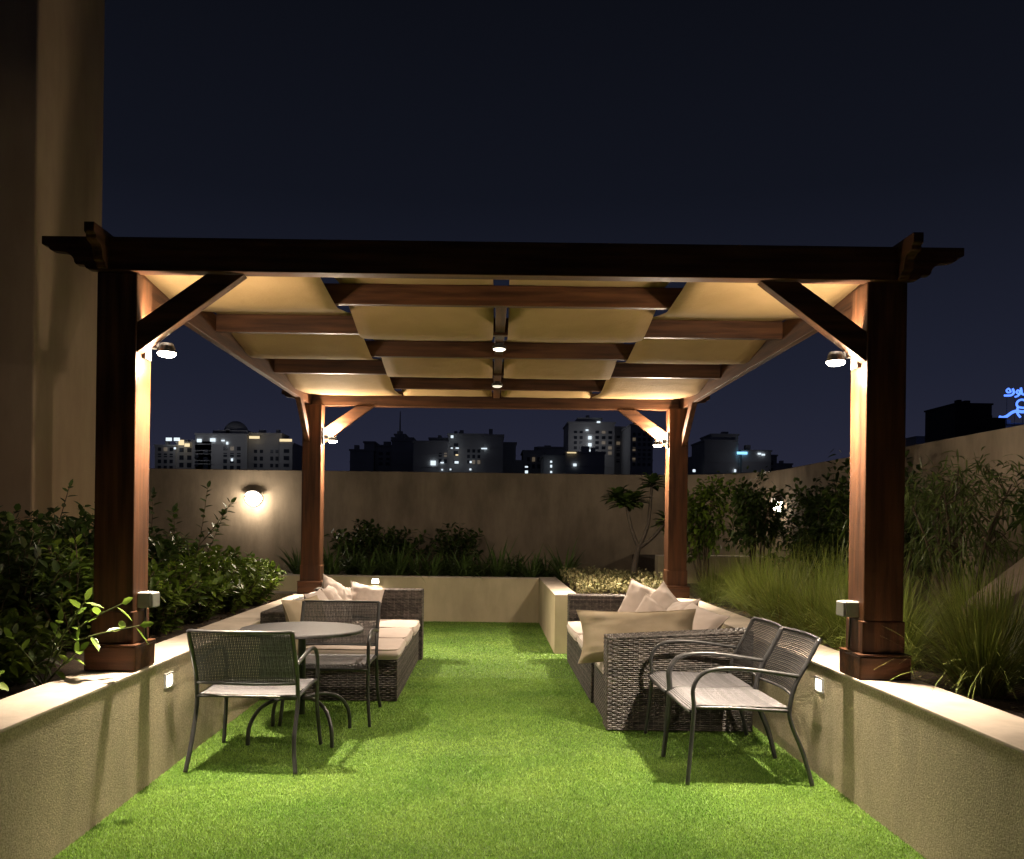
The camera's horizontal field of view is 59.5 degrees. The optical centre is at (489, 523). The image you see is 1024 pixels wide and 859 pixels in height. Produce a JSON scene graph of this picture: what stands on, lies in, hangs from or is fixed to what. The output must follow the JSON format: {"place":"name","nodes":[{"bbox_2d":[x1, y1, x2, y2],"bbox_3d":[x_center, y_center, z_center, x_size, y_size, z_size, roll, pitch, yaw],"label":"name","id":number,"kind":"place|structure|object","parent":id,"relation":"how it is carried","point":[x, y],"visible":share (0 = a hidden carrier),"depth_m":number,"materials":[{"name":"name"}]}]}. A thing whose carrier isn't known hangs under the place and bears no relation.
{"place":"outdoors","nodes":[
{"label":"outdoors","id":0,"kind":"place"},
{"bbox_2d":[52,621,925,858],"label":"lawn","id":1,"kind":"structure","parent":0,"point":[496,754],"depth_m":4.91,"materials":[{"name":"plant"}]},
{"bbox_2d":[0,593,303,858],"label":"planter wall","id":2,"kind":"structure","parent":1,"relation":"on","point":[82,752],"depth_m":4.23,"materials":[{"name":"paint"}]},
{"bbox_2d":[183,629,322,773],"bbox_3d":[-1.409,1.010,5.414,0.655,0.826,0.797,1,0,1],"label":"garden chair","id":3,"kind":"object","parent":1,"relation":"on","point":[281,687],"visible":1,"depth_m":5.16,"materials":[{"name":"metal"}]},
{"bbox_2d":[266,591,296,599],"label":"planter wall","id":4,"kind":"structure","parent":1,"relation":"on","point":[278,595],"depth_m":10.00,"materials":[{"name":"paint"}]},
{"bbox_2d":[239,621,363,747],"bbox_3d":[-1.259,1.060,6.000,0.814,0.725,0.814,1,0,0],"label":"round table","id":5,"kind":"object","parent":1,"relation":"on","point":[303,631],"visible":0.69,"depth_m":5.97,"materials":[{"name":"metal"}]},
{"bbox_2d":[278,600,381,726],"bbox_3d":[-1.159,1.014,6.676,0.655,0.826,0.797,1,0,-1],"label":"garden chair","id":6,"kind":"object","parent":1,"relation":"on","point":[367,659],"visible":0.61,"depth_m":6.92,"materials":[{"name":"metal"}]},
{"bbox_2d":[259,587,423,700],"bbox_3d":[-1.278,1.052,8.410,1.150,0.738,2.436,1,0,0],"label":"wicker sofa","id":7,"kind":"object","parent":1,"relation":"on","point":[400,643],"visible":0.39,"depth_m":7.29,"materials":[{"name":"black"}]},
{"bbox_2d":[281,595,328,650],"bbox_3d":[-1.509,0.810,7.419,0.182,0.427,0.586,-20,-6,17],"label":"back cushion","id":8,"kind":"object","parent":7,"relation":"on","point":[292,610],"visible":0.3,"depth_m":7.21,"materials":[{"name":"fabric"}]},
{"bbox_2d":[321,585,345,622],"bbox_3d":[-1.510,0.800,8.659,0.198,0.427,0.626,-21,2,-4],"label":"back cushion","id":9,"kind":"object","parent":7,"relation":"on","point":[330,593],"visible":0.32,"depth_m":8.47,"materials":[{"name":"fabric"}]},
{"bbox_2d":[322,574,352,618],"bbox_3d":[-1.531,0.765,8.999,0.180,0.427,0.427,-25,-40,26],"label":"pillow","id":10,"kind":"object","parent":7,"relation":"on","point":[344,593],"visible":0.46,"depth_m":8.97,"materials":[{"name":"fabric"}]},
{"bbox_2d":[351,581,384,616],"bbox_3d":[-1.282,0.794,9.251,0.367,0.367,0.167,13,-23,-16],"label":"pillow","id":11,"kind":"object","parent":7,"relation":"on","point":[364,592],"visible":0.53,"depth_m":9.21,"materials":[{"name":"fabric"}]},
{"bbox_2d":[538,577,575,653],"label":"planter wall","id":12,"kind":"structure","parent":1,"relation":"on","point":[553,599],"depth_m":10.52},
{"bbox_2d":[567,593,752,731],"bbox_3d":[1.351,1.100,7.994,1.109,0.712,3.408,1,0,0],"label":"wicker sofa","id":13,"kind":"object","parent":1,"relation":"on","point":[615,683],"visible":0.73,"depth_m":6.30,"materials":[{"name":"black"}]},
{"bbox_2d":[576,609,695,663],"bbox_3d":[1.118,0.846,6.762,0.925,0.408,0.158,0,-14,-3],"label":"back cushion","id":14,"kind":"object","parent":13,"relation":"on","point":[596,626],"visible":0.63,"depth_m":6.72,"materials":[{"name":"fabric"}]},
{"bbox_2d":[617,579,655,611],"bbox_3d":[1.519,0.815,9.000,0.427,0.447,0.182,20,-11,33],"label":"pillow","id":15,"kind":"object","parent":13,"relation":"on","point":[634,595],"visible":0.37,"depth_m":8.98,"materials":[{"name":"fabric"}]},
{"bbox_2d":[636,593,665,611],"bbox_3d":[1.519,0.891,8.452,0.367,0.367,0.155,31,-1,36],"label":"pillow","id":16,"kind":"object","parent":13,"relation":"on","point":[648,603],"visible":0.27,"depth_m":8.45,"materials":[{"name":"fabric"}]},
{"bbox_2d":[635,581,678,611],"bbox_3d":[1.619,0.812,8.501,0.171,0.407,0.407,32,15,-42],"label":"pillow","id":17,"kind":"object","parent":13,"relation":"on","point":[663,596],"visible":0.35,"depth_m":8.46,"materials":[{"name":"fabric"}]},
{"bbox_2d":[666,599,699,610],"bbox_3d":[1.649,0.842,7.920,0.181,0.407,0.466,38,-18,-7],"label":"pillow","id":18,"kind":"object","parent":13,"relation":"on","point":[680,605],"visible":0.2,"depth_m":7.86,"materials":[{"name":"fabric"}]},
{"bbox_2d":[684,602,729,629],"bbox_3d":[1.650,0.844,7.252,0.181,0.427,0.506,49,-12,-22],"label":"pillow","id":19,"kind":"object","parent":13,"relation":"on","point":[705,619],"visible":0.34,"depth_m":7.11,"materials":[{"name":"fabric"}]},
{"bbox_2d":[644,617,782,758],"bbox_3d":[1.473,1.048,5.900,0.797,0.826,0.655,1,0,0],"label":"garden chair","id":20,"kind":"object","parent":1,"relation":"on","point":[729,682],"visible":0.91,"depth_m":5.96,"materials":[{"name":"metal"}]},
{"bbox_2d":[665,626,820,785],"bbox_3d":[1.488,1.048,5.311,0.797,0.826,0.655,1,0,-1],"label":"garden chair","id":21,"kind":"object","parent":1,"relation":"on","point":[725,701],"visible":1,"depth_m":5.24,"materials":[{"name":"metal"}]},
{"bbox_2d":[102,0,1023,474],"label":"sky","id":22,"kind":"structure","parent":0,"point":[861,123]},
{"bbox_2d":[687,555,741,604],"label":"fountain grass","id":23,"kind":"object","parent":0,"point":[703,589],"depth_m":10.30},
{"bbox_2d":[999,387,1023,424],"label":"neon sign","id":24,"kind":"object","parent":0,"point":[1017,411],"visible":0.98,"depth_m":297.75,"materials":[{"name":"blue"}]},
{"label":"ground","id":25,"kind":"structure","parent":0,"visible":0},
{"bbox_2d":[0,0,104,543],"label":"building tower","id":26,"kind":"structure","parent":25,"relation":"on","point":[51,104],"depth_m":10.07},
{"bbox_2d":[0,600,275,699],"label":"planter soil","id":27,"kind":"structure","parent":25,"relation":"on","point":[72,666],"depth_m":5.62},
{"bbox_2d":[0,503,38,555],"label":"broadleaf shrub","id":28,"kind":"object","parent":27,"relation":"on","point":[7,526],"visible":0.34,"depth_m":6.60,"materials":[{"name":"green plant"}]},
{"bbox_2d":[0,605,74,690],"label":"broadleaf shrub","id":29,"kind":"object","parent":27,"relation":"on","point":[33,630],"visible":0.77,"depth_m":4.63,"materials":[{"name":"green plant"}]},
{"bbox_2d":[0,518,79,637],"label":"broadleaf shrub","id":30,"kind":"object","parent":27,"relation":"on","point":[16,565],"visible":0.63,"depth_m":5.52,"materials":[{"name":"green plant"}]},
{"bbox_2d":[9,479,76,552],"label":"upright sprig","id":31,"kind":"object","parent":27,"relation":"on","point":[63,505],"visible":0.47,"depth_m":6.60,"materials":[{"name":"green plant"}]},
{"bbox_2d":[2,609,88,684],"bbox_3d":[-2.268,0.625,4.456,0.577,0.397,0.265,1,0,0],"label":"upright sprig","id":32,"kind":"object","parent":27,"relation":"on","point":[24,645],"visible":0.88,"depth_m":4.47,"materials":[{"name":"green"}]},
{"bbox_2d":[0,501,148,607],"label":"broadleaf shrub","id":33,"kind":"object","parent":27,"relation":"on","point":[54,521],"visible":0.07,"depth_m":7.96,"materials":[{"name":"green plant"}]},
{"bbox_2d":[3,534,167,651],"bbox_3d":[-2.769,0.461,6.092,1.088,0.793,1.161,1,0,0],"label":"broadleaf shrub","id":34,"kind":"object","parent":27,"relation":"on","point":[82,583],"visible":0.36,"depth_m":5.90,"materials":[{"name":"green plant"}]},
{"bbox_2d":[42,587,154,683],"bbox_3d":[-1.971,0.570,4.498,0.604,0.513,0.166,1,0,0],"label":"upright sprig","id":35,"kind":"object","parent":27,"relation":"on","point":[97,611],"visible":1,"depth_m":4.49,"materials":[{"name":"green"}]},
{"bbox_2d":[29,502,187,601],"bbox_3d":[-3.146,0.318,7.410,1.222,1.068,1.315,1,0,0],"label":"broadleaf shrub","id":36,"kind":"object","parent":27,"relation":"on","point":[160,549],"visible":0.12,"depth_m":7.29,"materials":[{"name":"green plant"}]},
{"bbox_2d":[148,487,178,544],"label":"upright sprig","id":37,"kind":"object","parent":27,"relation":"on","point":[153,492],"visible":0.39,"depth_m":8.90,"materials":[{"name":"green plant"}]},
{"bbox_2d":[148,527,206,561],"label":"broadleaf shrub","id":38,"kind":"object","parent":27,"relation":"on","point":[195,545],"visible":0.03,"depth_m":8.85,"materials":[{"name":"green plant"}]},
{"bbox_2d":[148,553,213,635],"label":"broadleaf shrub","id":39,"kind":"object","parent":27,"relation":"on","point":[179,596],"visible":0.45,"depth_m":6.86,"materials":[{"name":"green plant"}]},
{"bbox_2d":[165,481,236,557],"bbox_3d":[-2.788,0.196,8.622,0.699,1.236,0.202,1,0,0],"label":"upright sprig","id":40,"kind":"object","parent":27,"relation":"on","point":[222,513],"visible":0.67,"depth_m":8.61,"materials":[{"name":"green plant"}]},
{"bbox_2d":[159,541,245,623],"bbox_3d":[-2.606,0.504,7.762,0.930,0.712,1.093,1,0,0],"label":"broadleaf shrub","id":41,"kind":"object","parent":27,"relation":"on","point":[210,570],"visible":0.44,"depth_m":7.63,"materials":[{"name":"green plant"}]},
{"bbox_2d":[193,544,270,613],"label":"broadleaf shrub","id":42,"kind":"object","parent":27,"relation":"on","point":[252,581],"visible":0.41,"depth_m":8.51,"materials":[{"name":"green plant"}]},
{"bbox_2d":[229,551,287,605],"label":"broadleaf shrub","id":43,"kind":"object","parent":27,"relation":"on","point":[271,576],"visible":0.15,"depth_m":9.31,"materials":[{"name":"green plant"}]},
{"bbox_2d":[154,421,301,469],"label":"domed hotel","id":44,"kind":"structure","parent":25,"relation":"on","point":[237,445],"depth_m":301.06,"materials":[{"name":"grey"}]},
{"bbox_2d":[349,434,412,471],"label":"apartment block","id":45,"kind":"structure","parent":25,"relation":"on","point":[396,455],"depth_m":260.00,"materials":[{"name":"grey"}]},
{"bbox_2d":[272,574,538,622],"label":"planter wall","id":46,"kind":"structure","parent":25,"relation":"on","point":[477,599],"depth_m":13.20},
{"bbox_2d":[263,570,597,582],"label":"planter soil","id":47,"kind":"structure","parent":25,"relation":"on","point":[287,572],"depth_m":15.28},
{"bbox_2d":[273,545,326,573],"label":"strap leaf plant","id":48,"kind":"object","parent":47,"relation":"on","point":[296,564],"visible":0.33,"depth_m":13.62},
{"bbox_2d":[285,537,361,574],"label":"strap leaf plant","id":49,"kind":"object","parent":47,"relation":"on","point":[330,568],"visible":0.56,"depth_m":13.56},
{"bbox_2d":[327,535,376,574],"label":"strap leaf plant","id":50,"kind":"object","parent":47,"relation":"on","point":[349,572],"visible":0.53,"depth_m":13.89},
{"bbox_2d":[336,547,402,574],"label":"strap leaf plant","id":51,"kind":"object","parent":47,"relation":"on","point":[368,571],"visible":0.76,"depth_m":13.66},
{"bbox_2d":[324,518,434,574],"bbox_3d":[-1.864,0.387,15.217,1.896,0.966,1.100,1,0,0],"label":"broadleaf shrub","id":52,"kind":"object","parent":47,"relation":"on","point":[370,542],"visible":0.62,"depth_m":15.00,"materials":[{"name":"green plant"}]},
{"bbox_2d":[360,542,418,575],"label":"strap leaf plant","id":53,"kind":"object","parent":47,"relation":"on","point":[380,572],"visible":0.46,"depth_m":13.99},
{"bbox_2d":[370,538,432,579],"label":"strap leaf plant","id":54,"kind":"object","parent":47,"relation":"on","point":[400,570],"visible":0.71,"depth_m":13.64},
{"bbox_2d":[392,543,448,575],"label":"strap leaf plant","id":55,"kind":"object","parent":47,"relation":"on","point":[412,565],"visible":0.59,"depth_m":13.86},
{"bbox_2d":[408,551,466,575],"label":"strap leaf plant","id":56,"kind":"object","parent":47,"relation":"on","point":[435,569],"visible":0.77,"depth_m":13.69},
{"bbox_2d":[426,543,478,575],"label":"strap leaf plant","id":57,"kind":"object","parent":47,"relation":"on","point":[446,565],"visible":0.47,"depth_m":13.96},
{"bbox_2d":[429,522,484,569],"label":"broadleaf shrub","id":58,"kind":"object","parent":47,"relation":"on","point":[451,543],"visible":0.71,"depth_m":15.17,"materials":[{"name":"green plant"}]},
{"bbox_2d":[442,543,498,580],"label":"strap leaf plant","id":59,"kind":"object","parent":47,"relation":"on","point":[463,570],"visible":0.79,"depth_m":13.64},
{"bbox_2d":[445,543,509,576],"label":"strap leaf plant","id":60,"kind":"object","parent":47,"relation":"on","point":[482,574],"visible":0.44,"depth_m":13.91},
{"bbox_2d":[460,535,530,576],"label":"strap leaf plant","id":61,"kind":"object","parent":47,"relation":"on","point":[494,573],"visible":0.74,"depth_m":13.66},
{"bbox_2d":[490,549,546,576],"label":"strap leaf plant","id":62,"kind":"object","parent":47,"relation":"on","point":[515,574],"visible":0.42,"depth_m":13.97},
{"bbox_2d":[499,542,562,576],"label":"strap leaf plant","id":63,"kind":"object","parent":47,"relation":"on","point":[530,573],"visible":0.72,"depth_m":13.62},
{"bbox_2d":[518,549,578,576],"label":"strap leaf plant","id":64,"kind":"object","parent":47,"relation":"on","point":[546,573],"visible":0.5,"depth_m":13.91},
{"bbox_2d":[525,533,590,582],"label":"strap leaf plant","id":65,"kind":"object","parent":47,"relation":"on","point":[556,572],"visible":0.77,"depth_m":13.59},
{"bbox_2d":[412,429,527,472],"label":"apartment block","id":66,"kind":"structure","parent":25,"relation":"on","point":[460,451],"depth_m":240.00,"materials":[{"name":"grey"}]},
{"bbox_2d":[503,442,566,472],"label":"apartment block","id":67,"kind":"structure","parent":25,"relation":"on","point":[529,459],"depth_m":251.06,"materials":[{"name":"grey"}]},
{"bbox_2d":[539,446,605,473],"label":"apartment block","id":68,"kind":"structure","parent":25,"relation":"on","point":[584,460],"depth_m":230.00,"materials":[{"name":"grey"}]},
{"bbox_2d":[149,425,1023,614],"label":"boundary wall","id":69,"kind":"structure","parent":25,"relation":"on","point":[534,511],"depth_m":16.30,"materials":[{"name":"paint"}]},
{"bbox_2d":[244,490,261,505],"bbox_3d":[-4.284,-0.466,16.233,0.300,0.298,0.130,1,0,0],"label":"bulkhead lamp","id":70,"kind":"object","parent":69,"relation":"attached to","point":[253,497],"visible":1,"depth_m":16.21,"materials":[{"name":"white glass"}]},
{"bbox_2d":[563,415,625,474],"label":"apartment tower","id":71,"kind":"structure","parent":25,"relation":"on","point":[599,435],"depth_m":270.00,"materials":[{"name":"grey"}]},
{"bbox_2d":[565,583,626,593],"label":"planter soil","id":72,"kind":"structure","parent":25,"relation":"on","point":[568,585],"depth_m":11.89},
{"bbox_2d":[559,565,662,593],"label":"ground cover","id":73,"kind":"object","parent":72,"relation":"on","point":[594,582],"visible":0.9,"depth_m":11.21,"materials":[{"name":"yellow plant"}]},
{"bbox_2d":[600,472,664,578],"bbox_3d":[2.032,0.101,12.001,1.130,1.612,0.648,1,0,0],"label":"plumeria tree","id":74,"kind":"object","parent":72,"relation":"on","point":[626,499],"visible":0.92,"depth_m":11.98,"materials":[{"name":"green plant"}]},
{"bbox_2d":[621,423,652,474],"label":"apartment tower","id":75,"kind":"structure","parent":25,"relation":"on","point":[637,451],"depth_m":255.00,"materials":[{"name":"grey"}]},
{"bbox_2d":[632,554,654,578],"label":"planter soil","id":76,"kind":"structure","parent":25,"relation":"on","point":[647,562],"depth_m":14.90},
{"bbox_2d":[655,555,789,582],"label":"planter wall","id":77,"kind":"structure","parent":25,"relation":"on","point":[659,565],"depth_m":13.80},
{"bbox_2d":[691,432,777,474],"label":"office block","id":78,"kind":"structure","parent":25,"relation":"on","point":[713,453],"depth_m":280.00,"materials":[{"name":"grey"}]},
{"bbox_2d":[688,456,792,474],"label":"office block","id":79,"kind":"structure","parent":25,"relation":"on","point":[781,465],"depth_m":321.20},
{"bbox_2d":[655,583,1023,717],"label":"planter soil","id":80,"kind":"structure","parent":25,"relation":"on","point":[1003,704],"depth_m":5.27,"materials":[{"name":"soil"}]},
{"bbox_2d":[10,600,1023,712],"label":"leaf litter","id":81,"kind":"object","parent":80,"relation":"on","point":[1002,697],"visible":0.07,"depth_m":5.53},
{"bbox_2d":[656,471,739,584],"bbox_3d":[2.995,0.080,12.815,0.987,1.687,1.246,1,0,-45],"label":"garden tree","id":82,"kind":"object","parent":80,"relation":"on","point":[705,531],"visible":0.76,"depth_m":12.72,"materials":[{"name":"green plant"}]},
{"bbox_2d":[689,546,760,597],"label":"fountain grass","id":83,"kind":"object","parent":80,"relation":"on","point":[732,569],"depth_m":11.12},
{"bbox_2d":[689,540,795,609],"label":"fountain grass","id":84,"kind":"object","parent":80,"relation":"on","point":[733,588],"depth_m":9.44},
{"bbox_2d":[692,543,816,617],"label":"fountain grass","id":85,"kind":"object","parent":80,"relation":"on","point":[748,610],"depth_m":8.64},
{"bbox_2d":[721,466,801,578],"bbox_3d":[3.668,0.054,12.323,1.030,1.754,1.350,1,0,-21],"label":"garden tree","id":86,"kind":"object","parent":80,"relation":"on","point":[749,506],"visible":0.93,"depth_m":12.13,"materials":[{"name":"green plant"}]},
{"bbox_2d":[707,534,838,632],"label":"fountain grass","id":87,"kind":"object","parent":80,"relation":"on","point":[765,603],"depth_m":7.86,"materials":[{"name":"plant"}]},
{"bbox_2d":[720,534,843,606],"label":"fountain grass","id":88,"kind":"object","parent":80,"relation":"on","point":[794,564],"depth_m":9.63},
{"bbox_2d":[731,546,848,637],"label":"fountain grass","id":89,"kind":"object","parent":80,"relation":"on","point":[810,596],"depth_m":7.15,"materials":[{"name":"plant"}]},
{"bbox_2d":[772,494,848,582],"bbox_3d":[3.957,0.298,10.539,1.006,1.279,1.168,1,0,-21],"label":"garden tree","id":90,"kind":"object","parent":80,"relation":"on","point":[816,536],"visible":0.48,"depth_m":10.53,"materials":[{"name":"green plant"}]},
{"bbox_2d":[786,477,844,581],"bbox_3d":[4.222,0.165,11.410,1.082,1.549,1.257,1,0,-23],"label":"garden tree","id":91,"kind":"object","parent":80,"relation":"on","point":[810,500],"visible":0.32,"depth_m":11.47,"materials":[{"name":"green plant"}]},
{"bbox_2d":[747,556,919,649],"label":"fountain grass","id":92,"kind":"object","parent":80,"relation":"on","point":[829,628],"depth_m":6.48,"materials":[{"name":"plant"}]},
{"bbox_2d":[763,528,905,598],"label":"fountain grass","id":93,"kind":"object","parent":80,"relation":"on","point":[831,575],"depth_m":8.40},
{"bbox_2d":[798,448,930,585],"bbox_3d":[4.042,0.013,9.678,1.411,1.850,1.551,1,0,25],"label":"garden tree","id":94,"kind":"object","parent":80,"relation":"on","point":[841,481],"visible":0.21,"depth_m":9.67,"materials":[{"name":"green plant"}]},
{"bbox_2d":[789,538,952,637],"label":"fountain grass","id":95,"kind":"object","parent":80,"relation":"on","point":[904,587],"depth_m":7.34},
{"bbox_2d":[822,469,951,589],"bbox_3d":[3.811,0.200,8.549,1.169,1.469,1.169,1,0,15],"label":"oleander","id":96,"kind":"object","parent":80,"relation":"on","point":[909,546],"visible":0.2,"depth_m":8.36,"materials":[{"name":"green plant"}]},
{"bbox_2d":[787,559,1022,677],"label":"fountain grass","id":97,"kind":"object","parent":80,"relation":"on","point":[912,631],"depth_m":5.63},
{"bbox_2d":[844,567,1023,713],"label":"fountain grass","id":98,"kind":"object","parent":80,"relation":"on","point":[964,665],"depth_m":4.64,"materials":[{"name":"plant"}]},
{"bbox_2d":[904,544,1017,638],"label":"fountain grass","id":99,"kind":"object","parent":80,"relation":"on","point":[961,588],"depth_m":6.93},
{"bbox_2d":[904,446,1023,608],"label":"oleander","id":100,"kind":"object","parent":80,"relation":"on","point":[957,528],"visible":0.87,"depth_m":7.29,"materials":[{"name":"green plant"}]},
{"bbox_2d":[907,542,1023,681],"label":"fountain grass","id":101,"kind":"object","parent":80,"relation":"on","point":[1015,617],"depth_m":5.34,"materials":[{"name":"plant"}]},
{"bbox_2d":[912,561,1022,665],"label":"fountain grass","id":102,"kind":"object","parent":80,"relation":"on","point":[965,603],"depth_m":6.00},
{"bbox_2d":[961,557,1023,630],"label":"ramp parapet","id":103,"kind":"structure","parent":80,"relation":"on","point":[1016,567],"depth_m":6.44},
{"bbox_2d":[990,455,1023,532],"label":"garden tree","id":104,"kind":"object","parent":80,"relation":"on","point":[1015,523],"visible":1,"depth_m":6.51,"materials":[{"name":"green plant"}]},
{"bbox_2d":[677,597,1023,858],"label":"planter wall","id":105,"kind":"structure","parent":25,"relation":"on","point":[923,769],"depth_m":4.12,"materials":[{"name":"paint"}]},
{"bbox_2d":[42,221,963,680],"bbox_3d":[0.056,-0.356,7.405,4.822,2.306,5.790,1,0,0],"label":"pergola","id":106,"kind":"object","parent":105,"relation":"on","point":[432,327],"visible":0.96,"depth_m":4.89,"materials":[{"name":"brown wood"}]},
{"bbox_2d":[137,591,159,639],"bbox_3d":[-1.834,0.495,4.815,0.086,0.262,0.106,1,0,0],"label":"socket box","id":107,"kind":"object","parent":106,"relation":"attached to","point":[147,599],"visible":0.99,"depth_m":4.77,"materials":[{"name":"grey plastic"}]},
{"bbox_2d":[142,342,175,360],"bbox_3d":[-1.774,-0.973,4.830,0.167,0.180,0.098,1,0,0],"label":"wall lamp","id":108,"kind":"object","parent":106,"relation":"attached to","point":[166,349],"visible":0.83,"depth_m":4.80,"materials":[{"name":"grey metal"}]},
{"bbox_2d":[826,351,860,369],"bbox_3d":[1.901,-0.925,4.830,0.167,0.180,0.098,1,0,0],"label":"wall lamp","id":109,"kind":"object","parent":106,"relation":"attached to","point":[835,358],"visible":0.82,"depth_m":4.80,"materials":[{"name":"grey metal"}]},
{"bbox_2d":[836,600,858,648],"bbox_3d":[1.922,0.544,4.815,0.086,0.262,0.106,1,0,0],"label":"socket box","id":110,"kind":"object","parent":106,"relation":"attached to","point":[848,608],"visible":1,"depth_m":4.77,"materials":[{"name":"grey plastic"}]},
{"bbox_2d":[905,436,924,446],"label":"apartment block","id":111,"kind":"structure","parent":25,"relation":"on","point":[913,440],"depth_m":321.54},
{"bbox_2d":[924,400,1006,442],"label":"office tower","id":112,"kind":"structure","parent":25,"relation":"on","point":[957,418],"depth_m":260.47,"materials":[{"name":"black"}]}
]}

